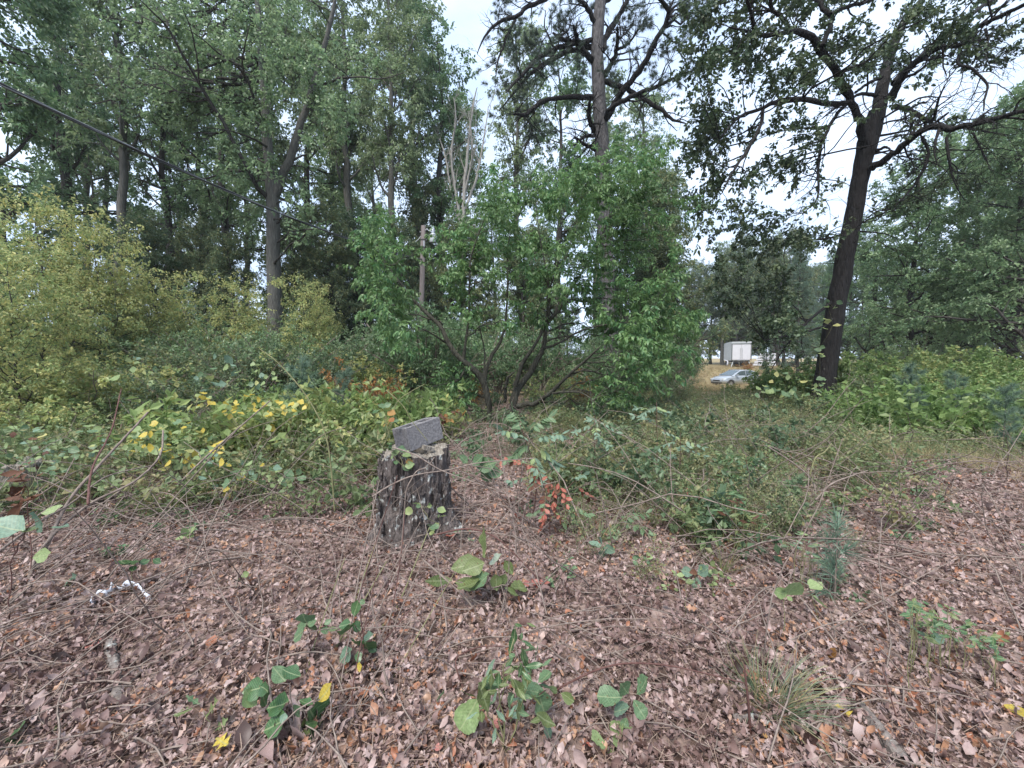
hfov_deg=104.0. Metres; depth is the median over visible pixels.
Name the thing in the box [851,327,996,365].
dark shrub
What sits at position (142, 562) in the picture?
seedling
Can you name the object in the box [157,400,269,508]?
fallen branch
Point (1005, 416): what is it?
pine sapling
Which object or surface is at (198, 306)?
dark shrub
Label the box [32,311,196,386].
dark shrub
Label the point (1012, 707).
fallen leaf
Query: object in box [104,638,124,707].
fallen branch
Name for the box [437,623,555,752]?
privet shrublet
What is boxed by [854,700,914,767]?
fallen branch
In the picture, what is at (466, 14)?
sky
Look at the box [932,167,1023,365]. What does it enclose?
bushy tree
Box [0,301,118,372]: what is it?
dark shrub
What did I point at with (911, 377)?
pine sapling
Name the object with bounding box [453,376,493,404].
rusty shrub
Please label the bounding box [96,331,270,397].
leafy shrub
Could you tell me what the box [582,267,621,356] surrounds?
bushy tree
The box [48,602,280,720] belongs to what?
fallen branch
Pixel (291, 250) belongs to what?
forest tree
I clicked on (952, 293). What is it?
bushy tree
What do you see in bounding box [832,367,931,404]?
leafy shrub
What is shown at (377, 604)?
bramble cane
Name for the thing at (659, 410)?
sumac sapling
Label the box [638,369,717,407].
leafy shrub
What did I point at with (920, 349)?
bank shrub
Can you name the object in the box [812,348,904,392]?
bank shrub
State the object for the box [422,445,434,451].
wood chip
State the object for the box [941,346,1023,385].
bank shrub
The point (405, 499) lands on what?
bramble cane
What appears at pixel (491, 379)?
dark shrub
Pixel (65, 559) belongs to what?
fallen branch
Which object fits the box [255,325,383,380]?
dark shrub
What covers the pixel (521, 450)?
sumac sapling
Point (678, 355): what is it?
dark shrub
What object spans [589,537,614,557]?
seedling
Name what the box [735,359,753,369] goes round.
rusty shrub
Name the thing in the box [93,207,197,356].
bushy tree
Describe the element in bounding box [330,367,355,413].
pine sapling
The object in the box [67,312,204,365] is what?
dark shrub
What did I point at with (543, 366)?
dark shrub
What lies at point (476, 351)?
dark shrub
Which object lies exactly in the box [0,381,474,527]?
leafy weeds
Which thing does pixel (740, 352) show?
box trailer
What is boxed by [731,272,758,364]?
conifer tree
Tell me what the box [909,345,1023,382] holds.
bank shrub
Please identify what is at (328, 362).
leafy shrub
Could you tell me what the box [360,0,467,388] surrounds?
forest tree
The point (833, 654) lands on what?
fallen leaf
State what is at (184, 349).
dark shrub
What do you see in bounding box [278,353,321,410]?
pine sapling
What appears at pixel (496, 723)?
red leaf
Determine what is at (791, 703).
grass tuft
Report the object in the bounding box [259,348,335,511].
bramble cane
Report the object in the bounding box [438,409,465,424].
brown leaf spray
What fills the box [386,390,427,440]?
bramble cane
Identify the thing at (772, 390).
bank vine
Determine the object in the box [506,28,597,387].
forest tree
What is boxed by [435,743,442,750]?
red leaf
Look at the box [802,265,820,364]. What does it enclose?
conifer tree
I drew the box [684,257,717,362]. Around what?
bushy tree
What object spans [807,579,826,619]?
seedling
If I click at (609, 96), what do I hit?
forest tree
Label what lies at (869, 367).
bank shrub
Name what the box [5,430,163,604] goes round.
fallen branch
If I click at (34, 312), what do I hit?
sapling tree
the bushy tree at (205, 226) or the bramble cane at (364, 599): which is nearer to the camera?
the bramble cane at (364, 599)
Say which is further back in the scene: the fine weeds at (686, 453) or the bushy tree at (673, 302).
the bushy tree at (673, 302)
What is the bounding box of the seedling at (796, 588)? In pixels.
[773,582,803,641]
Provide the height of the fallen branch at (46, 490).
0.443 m
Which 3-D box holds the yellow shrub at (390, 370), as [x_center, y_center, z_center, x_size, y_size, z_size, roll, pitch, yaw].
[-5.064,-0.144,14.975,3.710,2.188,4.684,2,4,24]
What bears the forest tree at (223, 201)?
on the forest floor
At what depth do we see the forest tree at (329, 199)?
27.11 m
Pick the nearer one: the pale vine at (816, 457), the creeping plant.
the creeping plant
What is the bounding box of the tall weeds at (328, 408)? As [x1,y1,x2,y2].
[0,371,470,468]
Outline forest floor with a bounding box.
[0,358,1023,767]
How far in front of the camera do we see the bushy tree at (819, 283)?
77.84 m
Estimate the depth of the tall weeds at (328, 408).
6.30 m
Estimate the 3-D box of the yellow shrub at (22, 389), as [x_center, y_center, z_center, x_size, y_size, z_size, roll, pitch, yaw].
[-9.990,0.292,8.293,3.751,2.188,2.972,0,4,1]
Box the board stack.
[753,353,775,365]
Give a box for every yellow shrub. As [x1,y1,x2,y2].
[0,346,133,425]
[0,357,204,441]
[0,397,137,446]
[12,392,197,439]
[47,354,217,416]
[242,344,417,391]
[325,353,423,392]
[501,368,588,407]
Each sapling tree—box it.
[0,173,159,390]
[0,212,66,390]
[0,236,111,425]
[12,191,185,377]
[99,261,207,370]
[184,267,280,373]
[265,270,344,364]
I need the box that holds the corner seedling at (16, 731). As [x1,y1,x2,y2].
[0,721,56,762]
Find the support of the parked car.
on the forest floor
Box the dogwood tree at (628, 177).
[336,124,712,421]
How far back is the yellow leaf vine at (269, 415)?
5.54 m
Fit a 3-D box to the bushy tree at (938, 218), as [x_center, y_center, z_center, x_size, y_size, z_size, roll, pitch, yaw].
[22.123,-5.974,20.986,6.971,13.213,6.532,2,4,32]
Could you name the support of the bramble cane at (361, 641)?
on the forest floor
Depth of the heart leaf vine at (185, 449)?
4.98 m
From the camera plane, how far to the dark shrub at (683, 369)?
16.71 m
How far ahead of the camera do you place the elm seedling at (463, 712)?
1.63 m
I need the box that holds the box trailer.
[724,341,751,366]
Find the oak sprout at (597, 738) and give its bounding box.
[591,729,616,755]
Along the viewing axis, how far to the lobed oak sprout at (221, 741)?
1.69 m
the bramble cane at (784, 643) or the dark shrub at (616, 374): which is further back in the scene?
the dark shrub at (616, 374)
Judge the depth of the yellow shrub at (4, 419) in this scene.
6.58 m
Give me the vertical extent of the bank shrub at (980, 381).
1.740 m
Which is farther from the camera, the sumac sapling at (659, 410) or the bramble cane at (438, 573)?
the sumac sapling at (659, 410)
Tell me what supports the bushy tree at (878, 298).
on the forest floor
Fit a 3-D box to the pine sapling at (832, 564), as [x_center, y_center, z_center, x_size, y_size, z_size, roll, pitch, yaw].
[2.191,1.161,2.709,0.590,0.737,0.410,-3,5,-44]
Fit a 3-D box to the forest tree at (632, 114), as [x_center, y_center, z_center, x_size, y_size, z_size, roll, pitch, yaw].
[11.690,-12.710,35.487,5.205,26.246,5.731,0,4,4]
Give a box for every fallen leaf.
[827,648,836,657]
[837,704,852,717]
[1004,704,1023,716]
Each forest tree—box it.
[0,0,89,296]
[0,0,116,309]
[0,0,147,307]
[13,0,141,311]
[32,68,159,331]
[33,0,190,301]
[49,226,94,342]
[87,0,215,318]
[93,103,217,321]
[131,15,245,305]
[137,0,283,312]
[155,199,195,295]
[207,111,265,328]
[217,0,366,326]
[224,0,328,318]
[281,211,314,291]
[283,24,376,338]
[290,0,402,356]
[348,89,397,225]
[349,0,440,352]
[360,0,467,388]
[380,0,489,382]
[431,100,489,310]
[474,206,511,378]
[484,13,553,388]
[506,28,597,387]
[531,227,552,368]
[570,68,635,336]
[618,85,676,229]
[651,170,695,321]
[707,240,736,364]
[761,237,787,363]
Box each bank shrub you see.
[722,383,750,393]
[741,357,815,395]
[745,371,811,398]
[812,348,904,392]
[838,350,959,388]
[856,345,979,379]
[878,350,1021,386]
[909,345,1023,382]
[917,360,1021,397]
[926,374,1023,406]
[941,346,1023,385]
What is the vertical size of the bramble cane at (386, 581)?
0.599 m
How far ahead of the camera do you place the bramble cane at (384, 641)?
2.15 m
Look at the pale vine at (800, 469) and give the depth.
4.16 m
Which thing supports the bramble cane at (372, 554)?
on the forest floor
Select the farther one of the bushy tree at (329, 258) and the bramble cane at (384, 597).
the bushy tree at (329, 258)
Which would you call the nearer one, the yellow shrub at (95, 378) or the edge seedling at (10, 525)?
the edge seedling at (10, 525)
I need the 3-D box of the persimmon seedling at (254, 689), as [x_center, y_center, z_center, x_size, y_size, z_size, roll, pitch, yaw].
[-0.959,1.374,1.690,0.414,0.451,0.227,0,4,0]
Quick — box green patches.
[453,387,848,564]
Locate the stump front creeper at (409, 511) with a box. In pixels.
[405,502,445,534]
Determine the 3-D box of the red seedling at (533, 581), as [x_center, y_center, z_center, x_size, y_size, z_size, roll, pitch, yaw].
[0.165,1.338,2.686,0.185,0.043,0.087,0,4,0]
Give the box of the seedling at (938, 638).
[909,623,944,667]
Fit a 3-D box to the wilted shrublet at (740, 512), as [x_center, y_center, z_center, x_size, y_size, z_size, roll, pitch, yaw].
[1.970,1.129,3.406,0.732,0.541,0.444,-2,4,-25]
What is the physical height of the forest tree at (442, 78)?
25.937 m
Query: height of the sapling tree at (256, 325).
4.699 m
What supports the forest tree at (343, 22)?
on the forest floor
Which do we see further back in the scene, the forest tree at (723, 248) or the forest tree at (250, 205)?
the forest tree at (723, 248)
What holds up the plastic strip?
on the forest floor
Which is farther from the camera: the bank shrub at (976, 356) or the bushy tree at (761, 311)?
the bushy tree at (761, 311)
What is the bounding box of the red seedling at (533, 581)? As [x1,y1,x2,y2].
[523,579,548,587]
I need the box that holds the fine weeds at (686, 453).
[416,387,869,566]
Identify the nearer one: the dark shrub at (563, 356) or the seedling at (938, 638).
the seedling at (938, 638)
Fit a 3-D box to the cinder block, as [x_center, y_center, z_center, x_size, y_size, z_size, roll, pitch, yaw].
[-0.853,0.454,3.649,0.225,0.285,0.422,3,4,36]
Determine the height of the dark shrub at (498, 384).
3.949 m
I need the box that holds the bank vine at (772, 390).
[754,371,827,407]
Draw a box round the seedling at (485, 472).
[460,454,502,486]
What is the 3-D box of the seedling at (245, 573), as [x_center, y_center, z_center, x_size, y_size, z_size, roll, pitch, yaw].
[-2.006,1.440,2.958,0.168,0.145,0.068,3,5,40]
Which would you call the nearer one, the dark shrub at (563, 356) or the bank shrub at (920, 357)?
the bank shrub at (920, 357)
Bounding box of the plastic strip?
[90,580,150,606]
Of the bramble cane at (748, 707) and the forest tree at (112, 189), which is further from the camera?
the forest tree at (112, 189)
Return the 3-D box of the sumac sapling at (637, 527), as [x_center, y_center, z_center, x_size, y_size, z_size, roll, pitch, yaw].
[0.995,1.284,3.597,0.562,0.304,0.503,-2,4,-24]
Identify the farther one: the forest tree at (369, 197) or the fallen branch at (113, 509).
the forest tree at (369, 197)
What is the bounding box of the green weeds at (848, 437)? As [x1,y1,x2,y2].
[516,383,1023,583]
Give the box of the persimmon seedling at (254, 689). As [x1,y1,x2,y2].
[242,664,330,763]
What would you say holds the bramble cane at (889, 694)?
on the forest floor
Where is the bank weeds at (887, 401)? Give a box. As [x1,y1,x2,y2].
[819,370,1023,447]
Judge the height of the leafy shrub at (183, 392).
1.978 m
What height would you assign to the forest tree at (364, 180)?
28.346 m
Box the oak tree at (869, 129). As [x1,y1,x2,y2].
[659,0,1023,398]
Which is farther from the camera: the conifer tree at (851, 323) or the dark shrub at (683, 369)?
the conifer tree at (851, 323)
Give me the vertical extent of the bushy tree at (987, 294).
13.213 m
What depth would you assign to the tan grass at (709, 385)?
44.31 m
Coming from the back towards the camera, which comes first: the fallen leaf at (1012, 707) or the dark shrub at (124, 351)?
the dark shrub at (124, 351)
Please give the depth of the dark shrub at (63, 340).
16.32 m
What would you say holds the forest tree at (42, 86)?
on the forest floor
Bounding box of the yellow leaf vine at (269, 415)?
[195,391,307,468]
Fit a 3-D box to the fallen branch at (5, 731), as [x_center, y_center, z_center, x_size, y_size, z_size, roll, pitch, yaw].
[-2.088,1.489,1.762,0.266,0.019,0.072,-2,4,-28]
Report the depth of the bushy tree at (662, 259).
22.31 m
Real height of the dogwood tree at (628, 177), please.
8.693 m
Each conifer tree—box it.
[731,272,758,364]
[758,324,775,370]
[778,248,821,372]
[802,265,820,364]
[812,250,859,361]
[844,249,880,361]
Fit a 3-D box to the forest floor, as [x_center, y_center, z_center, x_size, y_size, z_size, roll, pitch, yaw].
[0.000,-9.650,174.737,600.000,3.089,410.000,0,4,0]
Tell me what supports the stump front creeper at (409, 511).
attached to the tree stump at (434, 490)
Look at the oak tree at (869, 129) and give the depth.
11.24 m
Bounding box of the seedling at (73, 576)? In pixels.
[64,573,75,585]
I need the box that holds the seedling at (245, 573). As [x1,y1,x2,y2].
[238,571,248,580]
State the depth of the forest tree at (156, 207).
32.12 m
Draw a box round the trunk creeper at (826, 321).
[814,299,842,386]
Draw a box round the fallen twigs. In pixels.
[0,412,1023,767]
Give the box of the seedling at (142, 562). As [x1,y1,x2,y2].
[114,558,160,591]
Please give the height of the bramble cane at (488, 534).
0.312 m
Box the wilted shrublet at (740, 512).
[711,490,771,557]
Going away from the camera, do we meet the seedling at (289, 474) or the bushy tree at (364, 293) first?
the seedling at (289, 474)
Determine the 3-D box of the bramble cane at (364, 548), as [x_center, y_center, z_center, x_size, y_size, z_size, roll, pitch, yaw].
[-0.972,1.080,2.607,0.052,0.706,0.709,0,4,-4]
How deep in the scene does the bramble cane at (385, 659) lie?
1.82 m
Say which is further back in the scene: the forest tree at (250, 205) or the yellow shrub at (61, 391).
the forest tree at (250, 205)
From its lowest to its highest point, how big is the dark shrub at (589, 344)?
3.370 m
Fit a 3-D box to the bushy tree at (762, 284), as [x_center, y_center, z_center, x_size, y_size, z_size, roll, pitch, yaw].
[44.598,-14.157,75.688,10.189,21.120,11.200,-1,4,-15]
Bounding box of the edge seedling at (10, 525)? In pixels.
[0,505,68,619]
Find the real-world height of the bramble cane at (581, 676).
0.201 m
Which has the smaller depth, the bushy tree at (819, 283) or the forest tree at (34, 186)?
the forest tree at (34, 186)
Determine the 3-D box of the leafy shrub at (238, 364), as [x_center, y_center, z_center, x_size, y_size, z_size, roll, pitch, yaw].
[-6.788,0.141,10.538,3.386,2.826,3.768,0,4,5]
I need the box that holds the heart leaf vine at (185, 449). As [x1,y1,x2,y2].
[121,419,224,494]
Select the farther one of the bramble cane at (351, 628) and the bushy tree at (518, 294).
the bushy tree at (518, 294)
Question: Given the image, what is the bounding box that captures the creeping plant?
[900,598,1009,700]
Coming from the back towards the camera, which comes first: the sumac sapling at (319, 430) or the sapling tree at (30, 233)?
the sapling tree at (30, 233)
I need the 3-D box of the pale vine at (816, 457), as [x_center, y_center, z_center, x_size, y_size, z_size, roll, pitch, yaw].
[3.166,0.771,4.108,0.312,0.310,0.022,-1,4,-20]
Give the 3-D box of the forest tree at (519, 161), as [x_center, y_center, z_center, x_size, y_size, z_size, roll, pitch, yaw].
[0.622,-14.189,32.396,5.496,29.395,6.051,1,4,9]
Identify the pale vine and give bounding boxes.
[769,447,816,505]
[809,443,831,474]
[814,470,867,500]
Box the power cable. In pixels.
[0,82,421,259]
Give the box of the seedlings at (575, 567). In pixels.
[90,442,1023,602]
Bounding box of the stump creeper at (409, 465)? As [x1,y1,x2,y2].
[372,402,413,470]
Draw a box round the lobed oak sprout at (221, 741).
[174,695,230,749]
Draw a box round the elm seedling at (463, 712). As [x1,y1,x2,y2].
[454,669,573,752]
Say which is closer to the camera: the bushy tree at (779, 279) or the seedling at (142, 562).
the seedling at (142, 562)
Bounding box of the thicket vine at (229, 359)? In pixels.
[108,354,295,422]
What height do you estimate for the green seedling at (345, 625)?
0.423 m
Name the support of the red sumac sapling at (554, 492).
on the forest floor
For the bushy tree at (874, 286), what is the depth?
29.36 m
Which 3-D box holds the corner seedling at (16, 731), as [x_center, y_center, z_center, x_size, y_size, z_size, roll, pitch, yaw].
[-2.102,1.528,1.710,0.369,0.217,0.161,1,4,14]
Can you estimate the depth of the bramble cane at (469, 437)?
3.98 m
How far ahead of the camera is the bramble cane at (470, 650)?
1.95 m
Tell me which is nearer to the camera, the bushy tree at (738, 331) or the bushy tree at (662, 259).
the bushy tree at (662, 259)
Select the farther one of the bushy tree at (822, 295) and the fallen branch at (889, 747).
the bushy tree at (822, 295)
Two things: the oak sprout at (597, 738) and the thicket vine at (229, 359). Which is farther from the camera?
the thicket vine at (229, 359)
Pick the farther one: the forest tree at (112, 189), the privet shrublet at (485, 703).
the forest tree at (112, 189)
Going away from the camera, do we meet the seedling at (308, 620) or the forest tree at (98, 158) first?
the seedling at (308, 620)
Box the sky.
[0,0,1023,357]
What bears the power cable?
attached to the lamp pole
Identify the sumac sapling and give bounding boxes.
[301,418,351,447]
[493,401,570,513]
[494,457,596,535]
[570,417,622,487]
[602,509,655,546]
[629,402,678,496]
[653,433,708,481]
[715,453,766,481]
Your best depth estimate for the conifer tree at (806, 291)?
39.43 m
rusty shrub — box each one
[318,356,396,403]
[362,369,406,403]
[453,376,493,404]
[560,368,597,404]
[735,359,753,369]
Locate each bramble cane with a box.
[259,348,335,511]
[306,558,344,672]
[326,513,350,648]
[335,607,411,699]
[336,561,386,646]
[337,538,371,713]
[337,577,420,673]
[340,527,429,679]
[344,545,374,638]
[347,477,396,643]
[348,536,412,682]
[349,563,378,721]
[349,576,392,662]
[349,589,430,722]
[350,480,379,635]
[354,523,419,637]
[370,654,458,671]
[372,458,533,496]
[377,565,458,703]
[384,384,424,443]
[385,512,404,642]
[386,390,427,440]
[388,524,440,647]
[392,447,523,499]
[400,457,434,558]
[424,560,481,620]
[433,528,540,581]
[454,427,486,450]
[455,645,520,694]
[546,662,744,693]
[744,664,753,734]
[770,619,883,649]
[881,666,898,724]
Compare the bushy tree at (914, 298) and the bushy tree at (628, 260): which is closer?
the bushy tree at (628, 260)
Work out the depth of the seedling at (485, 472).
4.82 m
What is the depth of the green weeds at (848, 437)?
5.06 m
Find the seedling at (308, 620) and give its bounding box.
[293,613,338,656]
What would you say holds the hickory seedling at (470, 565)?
on the forest floor
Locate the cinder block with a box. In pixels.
[392,417,443,451]
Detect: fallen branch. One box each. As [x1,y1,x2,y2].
[0,465,150,551]
[0,495,68,544]
[3,712,68,733]
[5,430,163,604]
[11,519,75,554]
[15,491,119,605]
[15,547,107,577]
[20,472,74,510]
[32,493,135,532]
[42,458,74,527]
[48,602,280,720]
[77,483,121,549]
[86,389,121,504]
[96,486,193,589]
[98,481,136,536]
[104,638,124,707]
[137,431,235,544]
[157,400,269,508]
[181,493,226,593]
[569,611,617,633]
[731,713,791,739]
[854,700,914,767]
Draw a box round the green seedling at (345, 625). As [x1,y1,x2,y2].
[337,599,376,671]
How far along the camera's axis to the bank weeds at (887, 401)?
7.69 m
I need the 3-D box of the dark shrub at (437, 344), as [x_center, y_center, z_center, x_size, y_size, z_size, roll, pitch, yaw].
[-3.083,-1.349,14.663,5.015,4.222,7.048,-2,4,-26]
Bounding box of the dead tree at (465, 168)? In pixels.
[429,85,497,316]
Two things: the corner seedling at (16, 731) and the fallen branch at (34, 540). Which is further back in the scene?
the fallen branch at (34, 540)
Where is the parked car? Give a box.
[710,369,759,384]
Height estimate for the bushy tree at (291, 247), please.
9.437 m
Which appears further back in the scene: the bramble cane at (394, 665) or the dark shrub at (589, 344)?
the dark shrub at (589, 344)
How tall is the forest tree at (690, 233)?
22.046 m
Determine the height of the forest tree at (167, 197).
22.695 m
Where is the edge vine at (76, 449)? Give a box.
[4,422,114,530]
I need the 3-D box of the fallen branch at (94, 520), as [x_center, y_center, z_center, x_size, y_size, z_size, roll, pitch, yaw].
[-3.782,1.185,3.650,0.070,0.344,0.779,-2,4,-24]
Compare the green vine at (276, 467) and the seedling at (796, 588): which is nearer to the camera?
the seedling at (796, 588)
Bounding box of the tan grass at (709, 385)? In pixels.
[688,363,845,391]
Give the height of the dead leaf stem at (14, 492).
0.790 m
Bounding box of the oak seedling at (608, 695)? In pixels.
[597,674,647,748]
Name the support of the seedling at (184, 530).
on the forest floor
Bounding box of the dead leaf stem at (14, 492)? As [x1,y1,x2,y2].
[0,466,40,568]
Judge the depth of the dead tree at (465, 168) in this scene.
25.10 m
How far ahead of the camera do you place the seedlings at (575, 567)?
3.94 m
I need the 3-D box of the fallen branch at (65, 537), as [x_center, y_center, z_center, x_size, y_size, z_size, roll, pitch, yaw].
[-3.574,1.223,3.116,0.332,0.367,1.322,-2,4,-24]
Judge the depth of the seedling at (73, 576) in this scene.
2.68 m
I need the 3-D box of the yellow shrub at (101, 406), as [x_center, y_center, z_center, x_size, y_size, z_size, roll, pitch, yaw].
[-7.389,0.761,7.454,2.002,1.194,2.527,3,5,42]
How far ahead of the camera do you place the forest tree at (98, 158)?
29.95 m
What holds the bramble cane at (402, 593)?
on the forest floor
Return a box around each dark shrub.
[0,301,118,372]
[14,307,144,381]
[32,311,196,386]
[54,327,211,389]
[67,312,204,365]
[100,317,239,364]
[109,323,314,389]
[113,282,301,353]
[197,305,354,365]
[197,324,360,393]
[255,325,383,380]
[318,312,442,391]
[349,326,485,391]
[352,300,523,393]
[370,309,530,390]
[418,345,505,385]
[455,307,560,394]
[479,317,601,393]
[531,332,602,384]
[554,337,673,392]
[565,332,636,387]
[617,312,721,393]
[631,344,702,396]
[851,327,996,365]
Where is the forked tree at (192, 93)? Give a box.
[63,0,403,342]
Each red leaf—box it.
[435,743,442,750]
[491,718,501,728]
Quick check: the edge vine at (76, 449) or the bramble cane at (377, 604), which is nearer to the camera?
the bramble cane at (377, 604)
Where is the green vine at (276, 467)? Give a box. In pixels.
[173,453,286,507]
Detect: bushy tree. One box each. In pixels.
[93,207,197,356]
[169,208,251,345]
[184,227,261,355]
[246,207,341,358]
[281,196,376,364]
[285,236,356,358]
[311,204,386,364]
[344,222,385,338]
[359,215,435,373]
[393,168,459,331]
[425,214,503,365]
[471,282,503,377]
[478,217,567,391]
[506,264,559,386]
[549,285,582,376]
[580,196,663,391]
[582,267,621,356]
[623,161,735,389]
[630,229,704,376]
[678,269,710,357]
[681,325,709,378]
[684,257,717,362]
[698,270,733,363]
[700,251,753,362]
[708,230,782,365]
[713,257,767,363]
[737,224,821,365]
[751,258,770,363]
[753,248,803,351]
[771,255,816,362]
[794,243,885,358]
[805,264,827,363]
[811,272,853,357]
[812,258,848,334]
[825,214,926,368]
[842,98,1023,362]
[851,250,902,354]
[852,138,1020,365]
[865,241,969,362]
[875,67,1023,366]
[891,83,1023,363]
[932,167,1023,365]
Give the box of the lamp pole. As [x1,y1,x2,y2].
[415,225,436,336]
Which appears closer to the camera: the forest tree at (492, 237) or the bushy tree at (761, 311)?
the forest tree at (492, 237)
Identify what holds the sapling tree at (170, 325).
on the forest floor
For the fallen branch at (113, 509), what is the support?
on the forest floor
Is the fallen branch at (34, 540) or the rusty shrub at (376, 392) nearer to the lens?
the fallen branch at (34, 540)
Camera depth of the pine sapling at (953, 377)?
8.18 m
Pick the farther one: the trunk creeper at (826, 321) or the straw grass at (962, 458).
the trunk creeper at (826, 321)
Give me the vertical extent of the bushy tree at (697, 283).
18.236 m
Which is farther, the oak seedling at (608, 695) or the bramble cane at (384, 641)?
the bramble cane at (384, 641)
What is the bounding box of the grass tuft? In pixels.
[706,629,854,765]
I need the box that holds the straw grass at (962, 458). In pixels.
[793,437,1023,481]
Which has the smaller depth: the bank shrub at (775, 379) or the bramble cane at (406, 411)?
the bramble cane at (406, 411)
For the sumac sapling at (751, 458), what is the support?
on the forest floor
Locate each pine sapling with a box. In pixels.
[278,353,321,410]
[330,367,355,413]
[800,499,874,605]
[891,362,930,416]
[940,368,984,415]
[981,379,1023,450]
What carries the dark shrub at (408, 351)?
on the forest floor
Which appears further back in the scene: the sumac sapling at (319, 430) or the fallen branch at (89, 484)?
the sumac sapling at (319, 430)
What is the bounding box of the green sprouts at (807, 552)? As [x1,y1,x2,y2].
[789,531,847,589]
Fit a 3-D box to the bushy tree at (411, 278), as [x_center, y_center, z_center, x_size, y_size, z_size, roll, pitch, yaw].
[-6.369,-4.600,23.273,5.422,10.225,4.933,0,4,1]
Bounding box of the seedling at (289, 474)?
[284,469,305,490]
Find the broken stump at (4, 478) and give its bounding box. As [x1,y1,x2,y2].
[0,456,51,511]
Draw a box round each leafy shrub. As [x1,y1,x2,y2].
[91,364,266,428]
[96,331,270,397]
[181,333,317,402]
[253,336,408,405]
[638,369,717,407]
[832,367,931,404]
[933,383,1023,418]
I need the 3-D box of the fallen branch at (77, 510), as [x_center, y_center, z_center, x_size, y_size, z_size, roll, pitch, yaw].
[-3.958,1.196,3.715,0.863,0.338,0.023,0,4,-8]
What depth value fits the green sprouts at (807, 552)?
2.87 m
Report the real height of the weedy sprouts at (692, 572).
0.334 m
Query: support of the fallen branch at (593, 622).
on the forest floor
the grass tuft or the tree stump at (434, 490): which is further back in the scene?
the tree stump at (434, 490)
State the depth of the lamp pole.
17.64 m
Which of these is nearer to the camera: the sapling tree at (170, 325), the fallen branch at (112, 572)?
the fallen branch at (112, 572)
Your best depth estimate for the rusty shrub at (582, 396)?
13.55 m
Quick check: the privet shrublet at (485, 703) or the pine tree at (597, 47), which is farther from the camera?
the pine tree at (597, 47)
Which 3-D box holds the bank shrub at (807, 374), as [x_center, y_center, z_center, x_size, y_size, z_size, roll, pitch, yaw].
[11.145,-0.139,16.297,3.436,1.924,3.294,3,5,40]
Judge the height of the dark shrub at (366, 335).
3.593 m
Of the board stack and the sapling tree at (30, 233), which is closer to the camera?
the sapling tree at (30, 233)
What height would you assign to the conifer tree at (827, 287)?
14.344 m
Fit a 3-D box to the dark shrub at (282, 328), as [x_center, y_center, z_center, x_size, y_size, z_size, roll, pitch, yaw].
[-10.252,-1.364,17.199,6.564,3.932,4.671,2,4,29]
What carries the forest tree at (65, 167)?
on the forest floor
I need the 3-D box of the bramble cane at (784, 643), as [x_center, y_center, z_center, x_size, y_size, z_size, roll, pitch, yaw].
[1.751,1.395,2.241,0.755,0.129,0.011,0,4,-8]
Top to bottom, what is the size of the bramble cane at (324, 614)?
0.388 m
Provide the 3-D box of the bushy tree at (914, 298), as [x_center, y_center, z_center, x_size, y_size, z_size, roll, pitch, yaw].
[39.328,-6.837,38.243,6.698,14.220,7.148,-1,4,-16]
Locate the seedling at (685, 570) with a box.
[681,564,707,590]
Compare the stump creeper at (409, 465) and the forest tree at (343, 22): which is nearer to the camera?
the stump creeper at (409, 465)
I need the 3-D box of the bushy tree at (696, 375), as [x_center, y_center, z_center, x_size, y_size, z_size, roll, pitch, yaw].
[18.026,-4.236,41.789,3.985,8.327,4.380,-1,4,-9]
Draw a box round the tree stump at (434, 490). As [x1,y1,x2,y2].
[357,443,478,551]
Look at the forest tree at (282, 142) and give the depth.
24.86 m
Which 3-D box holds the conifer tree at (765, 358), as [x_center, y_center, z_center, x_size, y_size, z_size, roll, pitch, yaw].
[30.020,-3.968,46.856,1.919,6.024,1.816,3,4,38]
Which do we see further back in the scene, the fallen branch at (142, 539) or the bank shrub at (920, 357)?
the bank shrub at (920, 357)
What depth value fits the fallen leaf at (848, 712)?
1.78 m
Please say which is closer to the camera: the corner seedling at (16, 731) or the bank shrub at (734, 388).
the corner seedling at (16, 731)
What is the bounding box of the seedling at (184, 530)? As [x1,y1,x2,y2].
[175,526,195,547]
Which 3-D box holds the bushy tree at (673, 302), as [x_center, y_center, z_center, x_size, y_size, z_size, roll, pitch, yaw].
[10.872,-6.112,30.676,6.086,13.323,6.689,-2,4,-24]
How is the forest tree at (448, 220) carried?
on the forest floor
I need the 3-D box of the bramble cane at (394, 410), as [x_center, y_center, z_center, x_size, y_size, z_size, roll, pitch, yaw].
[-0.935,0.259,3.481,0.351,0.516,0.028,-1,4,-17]
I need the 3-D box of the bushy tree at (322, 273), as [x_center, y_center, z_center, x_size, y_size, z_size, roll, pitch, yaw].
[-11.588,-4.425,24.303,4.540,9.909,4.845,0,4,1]
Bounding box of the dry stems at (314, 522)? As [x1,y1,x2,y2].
[0,388,1023,767]
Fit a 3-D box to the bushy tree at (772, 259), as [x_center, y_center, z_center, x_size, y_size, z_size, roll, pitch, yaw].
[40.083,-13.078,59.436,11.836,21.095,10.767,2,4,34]
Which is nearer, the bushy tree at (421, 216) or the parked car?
the bushy tree at (421, 216)
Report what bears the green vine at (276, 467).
on the forest floor
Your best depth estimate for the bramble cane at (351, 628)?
2.07 m
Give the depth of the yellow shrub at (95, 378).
8.31 m
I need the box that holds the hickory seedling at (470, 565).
[425,526,527,604]
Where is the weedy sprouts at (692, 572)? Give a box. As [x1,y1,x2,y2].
[632,553,734,614]
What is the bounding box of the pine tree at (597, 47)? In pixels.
[461,0,708,389]

